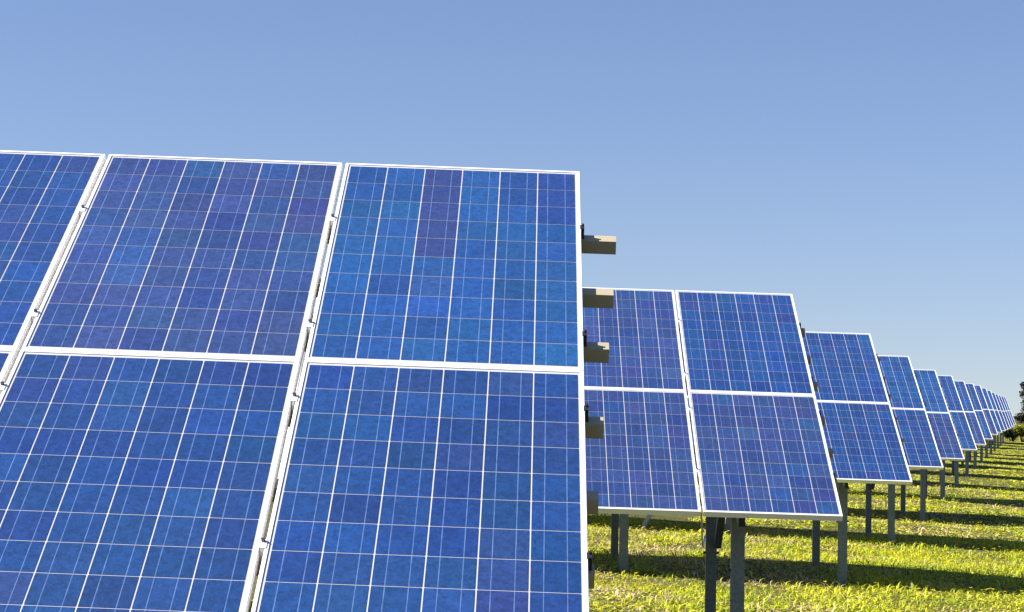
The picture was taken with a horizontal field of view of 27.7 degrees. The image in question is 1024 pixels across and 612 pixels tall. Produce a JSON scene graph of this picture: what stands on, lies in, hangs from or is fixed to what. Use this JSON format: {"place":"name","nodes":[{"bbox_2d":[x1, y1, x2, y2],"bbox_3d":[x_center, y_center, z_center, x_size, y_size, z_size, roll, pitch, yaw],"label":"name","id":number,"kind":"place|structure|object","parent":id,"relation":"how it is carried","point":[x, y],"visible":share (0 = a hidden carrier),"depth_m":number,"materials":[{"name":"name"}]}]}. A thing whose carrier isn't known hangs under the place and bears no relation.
{"place":"outdoors","nodes":[
{"label":"outdoors","id":0,"kind":"place"},
{"bbox_2d":[249,592,611,611],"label":"grass","id":1,"kind":"structure","parent":0,"point":[250,608],"depth_m":17.28,"materials":[{"name":"green plant"}]},
{"bbox_2d":[0,0,1023,415],"label":"sky","id":2,"kind":"structure","parent":0,"point":[861,162],"materials":[{"name":"blue"}]},
{"bbox_2d":[249,419,1023,611],"bbox_3d":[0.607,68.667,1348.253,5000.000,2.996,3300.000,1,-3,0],"label":"ground","id":3,"kind":"structure","parent":0,"point":[951,479],"depth_m":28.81,"materials":[{"name":"green plant"}]},
{"bbox_2d":[0,150,615,611],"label":"solar array","id":4,"kind":"object","parent":3,"relation":"on","point":[160,332],"visible":1,"depth_m":7.25,"materials":[{"name":"glass"}]},
{"bbox_2d":[272,287,842,611],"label":"solar array","id":5,"kind":"object","parent":3,"relation":"on","point":[751,413],"visible":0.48,"depth_m":16.06,"materials":[{"name":"glass"}]},
{"bbox_2d":[300,332,911,585],"bbox_3d":[0.408,1.763,24.507,8.180,3.366,2.849,1,-3,0],"label":"solar array","id":6,"kind":"object","parent":3,"relation":"on","point":[864,441],"visible":0.17,"depth_m":24.28,"materials":[{"name":"glass"}]},
{"bbox_2d":[642,515,651,527],"bbox_3d":[2.078,3.298,31.881,0.232,0.339,0.076,1,-3,-7],"label":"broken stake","id":7,"kind":"object","parent":3,"relation":"on","point":[646,520],"visible":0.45,"depth_m":31.86,"materials":[{"name":"grey metal"}]},
{"bbox_2d":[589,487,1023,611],"bbox_3d":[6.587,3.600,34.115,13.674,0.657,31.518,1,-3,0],"label":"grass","id":8,"kind":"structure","parent":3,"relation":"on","point":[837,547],"depth_m":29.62,"materials":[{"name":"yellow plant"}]},
{"bbox_2d":[726,355,943,544],"bbox_3d":[2.460,2.242,32.729,8.180,3.365,2.849,1,-3,0],"label":"solar array","id":9,"kind":"object","parent":3,"relation":"on","point":[915,432],"visible":0.17,"depth_m":32.56,"materials":[{"name":"glass"}]},
{"bbox_2d":[837,375,976,499],"bbox_3d":[8.167,3.163,49.174,5.144,3.319,2.849,1,-3,0],"label":"solar array","id":10,"kind":"object","parent":3,"relation":"on","point":[949,388],"visible":0.12,"depth_m":48.92,"materials":[{"name":"glass"}]},
{"bbox_2d":[901,369,964,521],"bbox_3d":[4.568,2.738,40.950,8.180,3.400,2.849,1,-3,0],"label":"solar array","id":11,"kind":"object","parent":3,"relation":"on","point":[937,408],"visible":0.05,"depth_m":40.74,"materials":[{"name":"glass"}]},
{"bbox_2d":[939,381,985,487],"bbox_3d":[10.248,3.590,57.398,5.144,3.317,2.849,1,-3,0],"label":"solar array","id":12,"kind":"object","parent":3,"relation":"on","point":[971,416],"visible":0.07,"depth_m":57.12,"materials":[{"name":"glass"}]},
{"bbox_2d":[952,383,992,475],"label":"solar array","id":13,"kind":"object","parent":3,"relation":"on","point":[979,413],"visible":0.06,"depth_m":65.39,"materials":[{"name":"glass"}]},
{"bbox_2d":[961,385,997,468],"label":"solar array","id":14,"kind":"object","parent":3,"relation":"on","point":[986,411],"visible":0.1,"depth_m":73.57,"materials":[{"name":"glass"}]},
{"bbox_2d":[969,388,1001,462],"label":"solar array","id":15,"kind":"object","parent":3,"relation":"on","point":[991,410],"visible":0.1,"depth_m":81.86,"materials":[{"name":"glass"}]},
{"bbox_2d":[985,390,1005,458],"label":"solar array","id":16,"kind":"object","parent":3,"relation":"on","point":[997,416],"visible":0.09,"depth_m":89.80,"materials":[{"name":"glass"}]},
{"bbox_2d":[990,392,1007,454],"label":"solar array","id":17,"kind":"object","parent":3,"relation":"on","point":[1000,412],"visible":0.09,"depth_m":98.10,"materials":[{"name":"glass"}]},
{"bbox_2d":[988,395,1012,448],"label":"solar array","id":18,"kind":"object","parent":3,"relation":"on","point":[1005,411],"visible":0.05,"depth_m":114.68,"materials":[{"name":"glass"}]},
{"bbox_2d":[994,394,1010,450],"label":"solar array","id":19,"kind":"object","parent":3,"relation":"on","point":[1003,412],"visible":0.08,"depth_m":106.22,"materials":[{"name":"glass"}]},
{"bbox_2d":[992,396,1013,445],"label":"solar array","id":20,"kind":"object","parent":3,"relation":"on","point":[1007,410],"visible":0.08,"depth_m":122.81,"materials":[{"name":"glass"}]},
{"bbox_2d":[1002,397,1015,443],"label":"solar array","id":21,"kind":"object","parent":3,"relation":"on","point":[1012,417],"visible":0.07,"depth_m":130.71,"materials":[{"name":"glass"}]},
{"bbox_2d":[1004,428,1023,440],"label":"bush","id":22,"kind":"object","parent":3,"relation":"on","point":[1009,434],"visible":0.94,"depth_m":136.57,"materials":[{"name":"green plant"}]},
{"bbox_2d":[1012,425,1023,441],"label":"bush","id":23,"kind":"object","parent":3,"relation":"on","point":[1020,428],"visible":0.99,"depth_m":136.44,"materials":[{"name":"green plant"}]},
{"bbox_2d":[1013,382,1023,423],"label":"tree","id":24,"kind":"object","parent":3,"relation":"on","point":[1019,417],"visible":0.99,"depth_m":139.89,"materials":[{"name":"green plant"}]},
{"bbox_2d":[689,477,1023,542],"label":"grass","id":25,"kind":"structure","parent":0,"point":[953,499],"depth_m":42.69,"materials":[{"name":"green plant"}]},
{"bbox_2d":[909,434,1023,486],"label":"grass","id":26,"kind":"structure","parent":0,"point":[1013,461],"depth_m":76.06,"materials":[{"name":"green plant"}]}
]}

